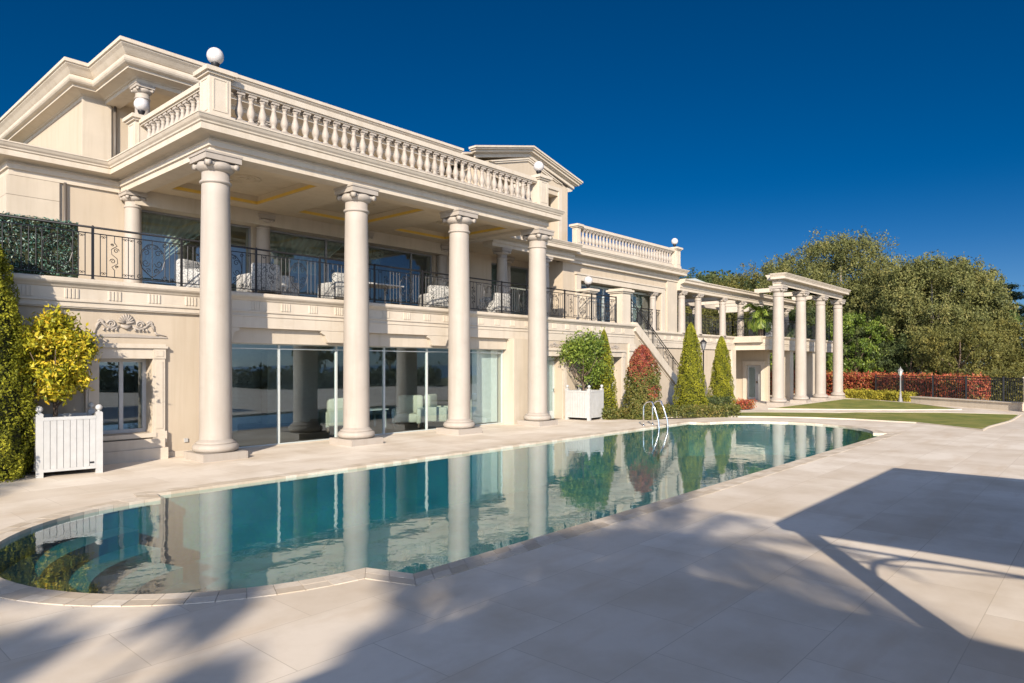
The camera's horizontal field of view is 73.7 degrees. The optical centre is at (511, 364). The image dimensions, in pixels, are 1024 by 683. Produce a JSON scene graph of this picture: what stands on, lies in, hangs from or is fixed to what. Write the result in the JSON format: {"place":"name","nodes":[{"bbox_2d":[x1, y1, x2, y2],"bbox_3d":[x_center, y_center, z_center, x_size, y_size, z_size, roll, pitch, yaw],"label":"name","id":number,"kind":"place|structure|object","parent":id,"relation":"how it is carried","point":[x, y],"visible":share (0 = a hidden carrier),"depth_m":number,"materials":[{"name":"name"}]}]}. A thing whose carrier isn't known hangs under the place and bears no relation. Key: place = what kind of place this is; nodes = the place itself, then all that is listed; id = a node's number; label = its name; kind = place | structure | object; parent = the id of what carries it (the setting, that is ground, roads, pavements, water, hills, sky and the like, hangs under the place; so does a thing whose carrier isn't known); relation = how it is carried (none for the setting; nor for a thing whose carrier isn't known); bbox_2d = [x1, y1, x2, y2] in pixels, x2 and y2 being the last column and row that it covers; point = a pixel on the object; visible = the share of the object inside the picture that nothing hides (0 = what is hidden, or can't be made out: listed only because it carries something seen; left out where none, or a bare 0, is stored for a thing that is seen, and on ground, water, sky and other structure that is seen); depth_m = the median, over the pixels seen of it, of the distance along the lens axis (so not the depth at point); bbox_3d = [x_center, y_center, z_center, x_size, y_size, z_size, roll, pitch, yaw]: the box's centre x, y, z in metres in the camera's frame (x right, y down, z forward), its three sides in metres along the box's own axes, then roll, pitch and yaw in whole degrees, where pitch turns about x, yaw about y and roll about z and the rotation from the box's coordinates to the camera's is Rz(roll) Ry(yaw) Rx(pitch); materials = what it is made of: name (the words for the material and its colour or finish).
{"place":"outdoors","nodes":[
{"label":"outdoors","id":0,"kind":"place"},
{"bbox_2d":[0,414,1023,682],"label":"pool deck","id":1,"kind":"structure","parent":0,"point":[898,558],"depth_m":5.83,"materials":[{"name":"stone"}]},
{"bbox_2d":[0,244,43,482],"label":"thuja","id":2,"kind":"object","parent":1,"relation":"on","point":[12,441],"visible":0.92,"depth_m":11.82,"materials":[{"name":"green plant"}]},
{"bbox_2d":[31,402,102,477],"bbox_3d":[-8.281,1.369,12.692,1.030,1.263,1.030,0,0,-39],"label":"planter box","id":3,"kind":"object","parent":1,"relation":"on","point":[67,441],"visible":0.84,"depth_m":12.30,"materials":[{"name":"white wood"}]},
{"bbox_2d":[12,304,104,416],"bbox_3d":[-8.399,-0.012,12.534,1.588,2.239,1.643,0,0,42],"label":"citrus tree","id":4,"kind":"object","parent":3,"relation":"in","point":[66,376],"visible":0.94,"depth_m":12.34,"materials":[{"name":"yellow plant"}]},
{"bbox_2d":[0,454,781,591],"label":"pool basin","id":5,"kind":"object","parent":1,"relation":"in","point":[414,518],"visible":0.27,"depth_m":12.71,"materials":[{"name":"teal liquid"}]},
{"bbox_2d":[0,527,205,593],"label":"pool steps","id":6,"kind":"structure","parent":5,"relation":"on","point":[120,560],"depth_m":8.57,"materials":[{"name":"teal liquid"}]},
{"bbox_2d":[0,421,900,606],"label":"pool coping","id":7,"kind":"object","parent":1,"relation":"on","point":[11,590],"visible":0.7,"depth_m":8.29,"materials":[{"name":"stone"}]},
{"bbox_2d":[565,384,603,420],"bbox_3d":[2.642,1.369,24.871,1.030,1.263,1.030,0,0,37],"label":"planter box","id":8,"kind":"object","parent":1,"relation":"on","point":[588,403],"visible":0.98,"depth_m":24.50,"materials":[{"name":"white wood"}]},
{"bbox_2d":[551,327,616,390],"bbox_3d":[2.585,-0.142,24.821,2.393,2.501,2.045,0,0,-6],"label":"citrus tree","id":9,"kind":"object","parent":8,"relation":"in","point":[586,350],"visible":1,"depth_m":24.69,"materials":[{"name":"green plant"}]},
{"bbox_2d":[642,400,668,427],"bbox_3d":[4.663,2.087,22.187,0.654,1.826,0.680,0,0,42],"label":"pool ladder","id":10,"kind":"object","parent":1,"relation":"attached to","point":[645,403],"visible":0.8,"depth_m":22.13,"materials":[{"name":"metal"}]},
{"bbox_2d":[0,0,1023,361],"label":"sky","id":11,"kind":"structure","parent":0,"point":[732,131],"materials":[{"name":"blue"}]},
{"bbox_2d":[381,422,880,466],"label":"water","id":12,"kind":"structure","parent":0,"point":[751,443],"depth_m":17.12,"materials":[{"name":"teal liquid"}]},
{"bbox_2d":[779,399,953,408],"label":"lawn","id":13,"kind":"structure","parent":0,"point":[854,404],"depth_m":37.65,"materials":[{"name":"green plant"}]},
{"bbox_2d":[898,367,902,401],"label":"lamp post","id":14,"kind":"object","parent":13,"relation":"on","point":[900,371],"visible":0.97,"depth_m":41.44,"materials":[{"name":"white metal"}]},
{"bbox_2d":[737,412,1016,428],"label":"lawn","id":15,"kind":"structure","parent":0,"point":[975,420],"depth_m":28.14,"materials":[{"name":"green plant"}]},
{"bbox_2d":[736,393,1023,429],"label":"paving","id":16,"kind":"structure","parent":0,"point":[1016,423],"depth_m":33.29,"materials":[{"name":"stone"}]},
{"bbox_2d":[626,409,748,418],"bbox_3d":[8.541,2.138,29.796,3.600,0.300,13.300,0,0,42],"label":"planting bed","id":17,"kind":"object","parent":16,"relation":"on","point":[690,417],"visible":0.18,"depth_m":25.06,"materials":[{"name":"soil"}]},
{"bbox_2d":[591,329,618,417],"bbox_3d":[3.517,0.344,25.752,1.188,3.377,1.158,0,0,42],"label":"thuja","id":18,"kind":"object","parent":17,"relation":"on","point":[610,399],"visible":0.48,"depth_m":25.51,"materials":[{"name":"green plant"}]},
{"bbox_2d":[602,406,629,419],"bbox_3d":[3.776,1.758,24.991,1.227,0.543,0.739,0,0,-38],"label":"hedge","id":19,"kind":"object","parent":17,"relation":"on","point":[612,413],"visible":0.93,"depth_m":24.76,"materials":[{"name":"green plant"}]},
{"bbox_2d":[622,345,663,419],"bbox_3d":[4.799,0.640,25.046,1.547,2.806,1.578,0,0,42],"label":"photinia","id":20,"kind":"object","parent":17,"relation":"on","point":[642,384],"visible":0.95,"depth_m":24.66,"materials":[{"name":"red plant"}]},
{"bbox_2d":[672,322,708,407],"bbox_3d":[7.189,0.169,27.250,1.390,3.722,1.378,0,0,42],"label":"thuja","id":21,"kind":"object","parent":17,"relation":"on","point":[689,384],"visible":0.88,"depth_m":26.95,"materials":[{"name":"green plant"}]},
{"bbox_2d":[656,402,742,417],"bbox_3d":[6.859,1.715,25.877,3.797,0.636,0.941,0,0,-10],"label":"hedge","id":22,"kind":"object","parent":17,"relation":"on","point":[697,411],"visible":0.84,"depth_m":25.68,"materials":[{"name":"green plant"}]},
{"bbox_2d":[700,338,706,385],"bbox_3d":[9.006,0.445,32.126,0.294,3.410,0.340,0,0,42],"label":"lamp post","id":23,"kind":"object","parent":17,"relation":"on","point":[703,342],"visible":0.59,"depth_m":32.09,"materials":[{"name":"black metal"}]},
{"bbox_2d":[702,395,733,409],"bbox_3d":[8.790,1.763,30.970,1.290,0.750,3.632,0,0,42],"label":"hedge","id":24,"kind":"object","parent":17,"relation":"on","point":[715,400],"visible":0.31,"depth_m":31.29,"materials":[{"name":"green plant"}]},
{"bbox_2d":[706,336,736,406],"bbox_3d":[10.474,0.432,33.956,1.462,3.734,1.422,0,0,42],"label":"thuja","id":25,"kind":"object","parent":17,"relation":"on","point":[721,381],"visible":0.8,"depth_m":33.67,"materials":[{"name":"green plant"}]},
{"bbox_2d":[733,398,756,408],"bbox_3d":[11.839,1.994,34.851,0.930,0.578,1.614,0,0,42],"label":"hedge","id":26,"kind":"object","parent":17,"relation":"on","point":[747,403],"visible":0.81,"depth_m":34.64,"materials":[{"name":"red plant"}]},
{"bbox_2d":[754,272,850,405],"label":"colonnade","id":27,"kind":"object","parent":16,"relation":"on","point":[802,288],"visible":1,"depth_m":41.16,"materials":[{"name":"stone"}]},
{"bbox_2d":[664,412,1020,430],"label":"lawn kerb","id":28,"kind":"structure","parent":16,"relation":"on","point":[1011,420],"depth_m":25.45,"materials":[{"name":"stone"}]},
{"bbox_2d":[999,282,1023,334],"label":"tree","id":29,"kind":"object","parent":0,"point":[1015,295],"visible":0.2,"depth_m":83.40,"materials":[{"name":"green plant"}]},
{"label":"ground","id":30,"kind":"structure","parent":0,"visible":0},
{"bbox_2d":[0,35,832,470],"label":"villa","id":31,"kind":"object","parent":30,"relation":"on","point":[206,367],"visible":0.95,"depth_m":18.93,"materials":[{"name":"stone"}]},
{"bbox_2d":[99,358,145,433],"bbox_3d":[-8.215,0.660,14.292,0.074,1.560,1.020,0,0,42],"label":"window","id":32,"kind":"structure","parent":31,"relation":"in","point":[120,361],"depth_m":14.30,"materials":[{"name":"white wood"}]},
{"bbox_2d":[134,97,148,114],"bbox_3d":[-9.366,-6.466,17.253,0.344,0.532,0.344,0,0,42],"label":"globe lamp","id":33,"kind":"object","parent":31,"relation":"on","point":[141,105],"visible":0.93,"depth_m":17.16,"materials":[{"name":"white glass"}]},
{"bbox_2d":[176,259,199,287],"bbox_3d":[-7.540,-2.094,16.521,0.860,0.859,0.860,0,0,13],"label":"patio armchair","id":34,"kind":"object","parent":31,"relation":"on","point":[190,272],"visible":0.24,"depth_m":16.13,"materials":[{"name":"white fabric"}]},
{"bbox_2d":[141,209,250,272],"bbox_3d":[-8.827,-2.885,19.175,0.074,2.430,3.110,0,0,42],"label":"window","id":35,"kind":"structure","parent":31,"relation":"in","point":[146,211],"depth_m":19.18,"materials":[{"name":"grey metal"}]},
{"bbox_2d":[206,47,223,66],"bbox_3d":[-6.315,-6.466,14.530,0.344,0.532,0.344,0,0,42],"label":"globe lamp","id":36,"kind":"object","parent":31,"relation":"on","point":[215,56],"visible":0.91,"depth_m":14.43,"materials":[{"name":"white glass"}]},
{"bbox_2d":[232,343,278,447],"bbox_3d":[-6.265,0.740,16.371,0.070,2.480,1.436,0,0,42],"label":"window","id":37,"kind":"structure","parent":31,"relation":"in","point":[277,348],"depth_m":16.87,"materials":[{"name":"white metal"}]},
{"bbox_2d":[236,262,281,294],"bbox_3d":[-6.402,-2.094,17.322,0.860,0.859,0.860,0,0,42],"label":"patio armchair","id":38,"kind":"object","parent":31,"relation":"on","point":[244,279],"visible":0.68,"depth_m":17.02,"materials":[{"name":"white fabric"}]},
{"bbox_2d":[282,275,298,295],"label":"patio armchair","id":39,"kind":"object","parent":31,"relation":"on","point":[293,289],"visible":0.25,"depth_m":19.07,"materials":[{"name":"white fabric"}]},
{"bbox_2d":[270,230,344,282],"bbox_3d":[-6.443,-2.885,21.859,0.074,2.430,3.110,0,0,42],"label":"window","id":40,"kind":"structure","parent":31,"relation":"in","point":[274,231],"depth_m":22.23,"materials":[{"name":"grey metal"}]},
{"bbox_2d":[279,344,336,443],"bbox_3d":[-5.235,0.740,17.530,0.070,2.480,1.656,0,0,42],"label":"window","id":41,"kind":"structure","parent":31,"relation":"in","point":[335,347],"depth_m":18.11,"materials":[{"name":"white metal"}]},
{"bbox_2d":[0,214,616,322],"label":"balcony railing","id":42,"kind":"object","parent":31,"relation":"on","point":[181,244],"visible":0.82,"depth_m":16.23,"materials":[{"name":"black metal"}]},
{"bbox_2d":[0,211,79,277],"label":"hedge screen","id":43,"kind":"object","parent":42,"relation":"attached to","point":[47,265],"visible":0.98,"depth_m":13.07,"materials":[{"name":"green plant"}]},
{"bbox_2d":[319,398,342,431],"bbox_3d":[-5.252,1.496,20.576,0.950,0.999,0.860,0,0,-31],"label":"salon armchair","id":44,"kind":"object","parent":31,"relation":"in","point":[326,419],"visible":0.52,"depth_m":20.14,"materials":[{"name":"white fabric"}]},
{"bbox_2d":[318,272,343,299],"bbox_3d":[-4.883,-2.094,19.183,0.860,0.859,0.860,0,0,42],"label":"patio armchair","id":45,"kind":"object","parent":31,"relation":"on","point":[333,292],"visible":0.34,"depth_m":18.73,"materials":[{"name":"white fabric"}]},
{"bbox_2d":[337,346,383,434],"bbox_3d":[-4.160,0.740,18.741,0.070,2.480,1.576,0,0,42],"label":"window","id":46,"kind":"structure","parent":31,"relation":"in","point":[382,350],"depth_m":19.29,"materials":[{"name":"grey metal"}]},
{"bbox_2d":[370,408,388,427],"bbox_3d":[-4.460,1.695,21.482,0.700,0.600,0.900,0,0,42],"label":"salon table","id":47,"kind":"object","parent":31,"relation":"on","point":[374,415],"visible":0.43,"depth_m":21.56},
{"bbox_2d":[369,282,403,304],"bbox_3d":[-4.252,-2.025,20.361,0.900,0.720,1.900,0,0,42],"label":"patio table","id":48,"kind":"object","parent":31,"relation":"on","point":[382,286],"visible":0.3,"depth_m":20.74,"materials":[{"name":"white wood"}]},
{"bbox_2d":[369,245,431,305],"bbox_3d":[-4.062,-2.885,24.539,0.074,2.430,3.100,0,0,42],"label":"window","id":49,"kind":"structure","parent":31,"relation":"in","point":[382,248],"depth_m":24.93,"materials":[{"name":"grey metal"}]},
{"bbox_2d":[384,347,426,433],"bbox_3d":[-3.104,0.740,19.930,0.070,2.480,1.596,0,0,42],"label":"window","id":50,"kind":"structure","parent":31,"relation":"in","point":[425,351],"depth_m":20.22,"materials":[{"name":"white metal"}]},
{"bbox_2d":[391,395,424,427],"bbox_3d":[-3.314,1.496,21.879,0.950,0.999,0.860,0,0,3],"label":"salon armchair","id":51,"kind":"object","parent":31,"relation":"on","point":[410,409],"visible":1,"depth_m":22.05,"materials":[{"name":"white fabric"}]},
{"bbox_2d":[418,285,448,308],"bbox_3d":[-2.512,-2.094,22.155,0.860,0.859,0.860,0,0,-31],"label":"patio armchair","id":52,"kind":"object","parent":31,"relation":"on","point":[439,295],"visible":0.59,"depth_m":21.77,"materials":[{"name":"white fabric"}]},
{"bbox_2d":[424,394,447,424],"bbox_3d":[-2.419,1.496,22.739,0.860,0.999,0.950,0,0,13],"label":"salon armchair","id":53,"kind":"object","parent":31,"relation":"on","point":[437,413],"visible":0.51,"depth_m":22.29,"materials":[{"name":"white fabric"}]},
{"bbox_2d":[427,348,447,429],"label":"window","id":54,"kind":"structure","parent":31,"relation":"in","point":[427,348],"depth_m":20.51,"materials":[{"name":"grey metal"}]},
{"bbox_2d":[478,297,492,310],"bbox_3d":[-0.834,-2.094,26.008,0.860,0.859,0.860,0,0,6],"label":"patio table","id":55,"kind":"object","parent":31,"relation":"on","point":[487,298],"visible":0.12,"depth_m":25.62,"materials":[{"name":"black fabric"}]},
{"bbox_2d":[470,349,502,425],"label":"window","id":56,"kind":"structure","parent":31,"relation":"in","point":[470,349],"depth_m":23.01,"materials":[{"name":"white metal"}]},
{"bbox_2d":[480,293,509,313],"bbox_3d":[-0.592,-2.094,24.467,0.860,0.859,0.860,0,0,42],"label":"patio armchair","id":57,"kind":"object","parent":31,"relation":"on","point":[491,308],"visible":0.49,"depth_m":24.09,"materials":[{"name":"white fabric"}]},
{"bbox_2d":[491,262,527,314],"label":"window","id":58,"kind":"structure","parent":31,"relation":"in","point":[526,269],"depth_m":29.84,"materials":[{"name":"grey glass"}]},
{"bbox_2d":[533,161,543,173],"bbox_3d":[0.883,-6.466,22.634,0.344,0.532,0.344,0,0,42],"label":"globe lamp","id":59,"kind":"object","parent":31,"relation":"on","point":[538,166],"visible":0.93,"depth_m":22.53,"materials":[{"name":"white glass"}]},
{"bbox_2d":[547,356,554,418],"bbox_3d":[1.252,0.850,24.902,0.120,2.300,0.940,0,0,42],"label":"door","id":60,"kind":"structure","parent":31,"relation":"in","point":[550,363],"depth_m":25.09,"materials":[{"name":"white glass"}]},
{"bbox_2d":[584,276,592,287],"bbox_3d":[3.026,-3.236,27.125,0.344,0.532,0.344,0,0,42],"label":"globe lamp","id":61,"kind":"object","parent":31,"relation":"on","point":[588,280],"visible":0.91,"depth_m":27.02,"materials":[{"name":"white glass"}]},
{"bbox_2d":[581,284,649,329],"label":"window","id":62,"kind":"structure","parent":31,"relation":"in","point":[584,285],"depth_m":31.78,"materials":[{"name":"white metal"}]},
{"bbox_2d":[631,298,681,376],"bbox_3d":[6.848,-0.440,30.932,0.070,4.721,5.520,0,0,42],"label":"stair railing","id":63,"kind":"object","parent":31,"relation":"on","point":[673,365],"visible":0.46,"depth_m":30.29,"materials":[{"name":"black metal"}]},
{"bbox_2d":[671,238,677,246],"bbox_3d":[8.441,-6.286,35.436,0.344,0.532,0.344,0,0,42],"label":"globe lamp","id":64,"kind":"object","parent":31,"relation":"on","point":[674,241],"visible":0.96,"depth_m":35.33,"materials":[{"name":"white glass"}]},
{"bbox_2d":[677,308,693,331],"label":"sago palm","id":65,"kind":"object","parent":31,"relation":"on","point":[687,318],"visible":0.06,"depth_m":41.09,"materials":[{"name":"green plant"}]},
{"bbox_2d":[596,303,829,340],"bbox_3d":[13.241,-2.230,39.733,2.040,1.100,26.670,0,0,42],"label":"balcony railing","id":66,"kind":"object","parent":31,"relation":"on","point":[711,326],"visible":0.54,"depth_m":40.00,"materials":[{"name":"black metal"}]},
{"bbox_2d":[748,365,760,399],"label":"door","id":67,"kind":"structure","parent":31,"relation":"in","point":[754,371],"depth_m":43.92,"materials":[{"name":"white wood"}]},
{"bbox_2d":[741,303,772,335],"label":"sago palm","id":68,"kind":"object","parent":31,"relation":"on","point":[760,311],"visible":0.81,"depth_m":40.41,"materials":[{"name":"green plant"}]},
{"bbox_2d":[784,312,815,337],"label":"sago palm","id":69,"kind":"object","parent":31,"relation":"on","point":[792,316],"visible":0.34,"depth_m":47.42,"materials":[{"name":"green plant"}]},
{"bbox_2d":[677,267,723,330],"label":"tree","id":70,"kind":"object","parent":30,"relation":"on","point":[691,275],"visible":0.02,"depth_m":110.21,"materials":[{"name":"green plant"}]},
{"bbox_2d":[677,278,746,334],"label":"tree","id":71,"kind":"object","parent":30,"relation":"on","point":[690,311],"visible":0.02,"depth_m":96.39,"materials":[{"name":"green plant"}]},
{"bbox_2d":[701,260,771,336],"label":"tree","id":72,"kind":"object","parent":30,"relation":"on","point":[741,279],"visible":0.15,"depth_m":83.86,"materials":[{"name":"green plant"}]},
{"bbox_2d":[747,248,844,322],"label":"tree","id":73,"kind":"object","parent":30,"relation":"on","point":[766,265],"visible":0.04,"depth_m":79.50,"materials":[{"name":"green plant"}]},
{"bbox_2d":[747,303,847,368],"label":"tree","id":74,"kind":"object","parent":30,"relation":"on","point":[813,312],"visible":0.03,"depth_m":60.10,"materials":[{"name":"green plant"}]},
{"bbox_2d":[770,369,827,394],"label":"photinia hedge","id":75,"kind":"object","parent":30,"relation":"on","point":[793,382],"visible":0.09,"depth_m":53.41,"materials":[{"name":"red plant"}]},
{"bbox_2d":[757,225,902,345],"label":"tree","id":76,"kind":"object","parent":30,"relation":"on","point":[856,259],"visible":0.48,"depth_m":62.98,"materials":[{"name":"green plant"}]},
{"bbox_2d":[828,353,832,373],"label":"column shrub","id":77,"kind":"object","parent":30,"relation":"on","point":[830,365],"visible":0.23,"depth_m":54.16,"materials":[{"name":"green plant"}]},
{"bbox_2d":[793,311,874,372],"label":"tree","id":78,"kind":"object","parent":30,"relation":"on","point":[859,333],"visible":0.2,"depth_m":56.18,"materials":[{"name":"green plant"}]},
{"bbox_2d":[770,353,900,373],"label":"clipped hedge","id":79,"kind":"object","parent":30,"relation":"on","point":[793,365],"depth_m":60.60,"materials":[{"name":"green plant"}]},
{"bbox_2d":[826,311,895,373],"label":"tree","id":80,"kind":"object","parent":30,"relation":"on","point":[850,320],"visible":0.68,"depth_m":54.87,"materials":[{"name":"green plant"}]},
{"bbox_2d":[768,399,961,409],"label":"lawn kerb","id":81,"kind":"structure","parent":30,"relation":"on","point":[865,409],"depth_m":34.49,"materials":[{"name":"stone"}]},
{"bbox_2d":[864,354,872,374],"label":"column shrub","id":82,"kind":"object","parent":30,"relation":"on","point":[868,358],"visible":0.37,"depth_m":54.69,"materials":[{"name":"green plant"}]},
{"bbox_2d":[826,267,930,356],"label":"tree","id":83,"kind":"object","parent":30,"relation":"on","point":[861,304],"visible":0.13,"depth_m":61.30,"materials":[{"name":"green plant"}]},
{"bbox_2d":[843,388,917,401],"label":"clipped hedge","id":84,"kind":"object","parent":30,"relation":"on","point":[871,394],"visible":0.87,"depth_m":43.97,"materials":[{"name":"yellow plant"}]},
{"bbox_2d":[843,327,921,373],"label":"tree","id":85,"kind":"object","parent":30,"relation":"on","point":[901,358],"visible":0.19,"depth_m":55.37,"materials":[{"name":"green plant"}]},
{"bbox_2d":[826,371,990,399],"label":"photinia hedge","id":86,"kind":"object","parent":30,"relation":"on","point":[977,390],"visible":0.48,"depth_m":42.16,"materials":[{"name":"red plant"}]},
{"bbox_2d":[868,329,958,375],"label":"tree","id":87,"kind":"object","parent":30,"relation":"on","point":[894,352],"visible":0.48,"depth_m":53.54,"materials":[{"name":"green plant"}]},
{"bbox_2d":[855,249,1012,360],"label":"tree","id":88,"kind":"object","parent":30,"relation":"on","point":[892,292],"visible":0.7,"depth_m":53.62,"materials":[{"name":"green plant"}]},
{"bbox_2d":[906,318,1020,376],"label":"tree","id":89,"kind":"object","parent":30,"relation":"on","point":[942,364],"visible":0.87,"depth_m":48.26,"materials":[{"name":"green plant"}]},
{"bbox_2d":[912,252,1019,364],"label":"tree","id":90,"kind":"object","parent":30,"relation":"on","point":[1003,313],"visible":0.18,"depth_m":56.26,"materials":[{"name":"green plant"}]},
{"bbox_2d":[909,396,1023,410],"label":"garden wall","id":91,"kind":"structure","parent":30,"relation":"on","point":[990,404],"depth_m":36.21,"materials":[{"name":"beige stone"}]},
{"bbox_2d":[875,374,1023,401],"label":"iron fence","id":92,"kind":"object","parent":91,"relation":"on","point":[932,376],"visible":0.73,"depth_m":39.94,"materials":[{"name":"black metal"}]},
{"bbox_2d":[953,316,1023,377],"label":"tree","id":93,"kind":"object","parent":30,"relation":"on","point":[1012,365],"visible":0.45,"depth_m":48.70,"materials":[{"name":"green plant"}]},
{"bbox_2d":[977,367,1023,401],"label":"clipped hedge","id":94,"kind":"object","parent":30,"relation":"on","point":[1019,374],"visible":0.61,"depth_m":40.99,"materials":[{"name":"green plant"}]},
{"bbox_2d":[981,320,1023,376],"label":"tree","id":95,"kind":"object","parent":30,"relation":"on","point":[1020,330],"visible":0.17,"depth_m":48.72,"materials":[{"name":"green plant"}]},
{"bbox_2d":[1002,303,1023,328],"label":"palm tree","id":96,"kind":"object","parent":30,"relation":"on","point":[1018,318],"visible":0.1,"depth_m":63.09,"materials":[{"name":"plant"}]},
{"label":"hill","id":97,"kind":"structure","parent":0,"visible":0},
{"bbox_2d":[677,269,917,369],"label":"woodland","id":98,"kind":"object","parent":97,"relation":"on","point":[707,276],"visible":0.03,"depth_m":158.42,"materials":[{"name":"green plant"}]}
]}

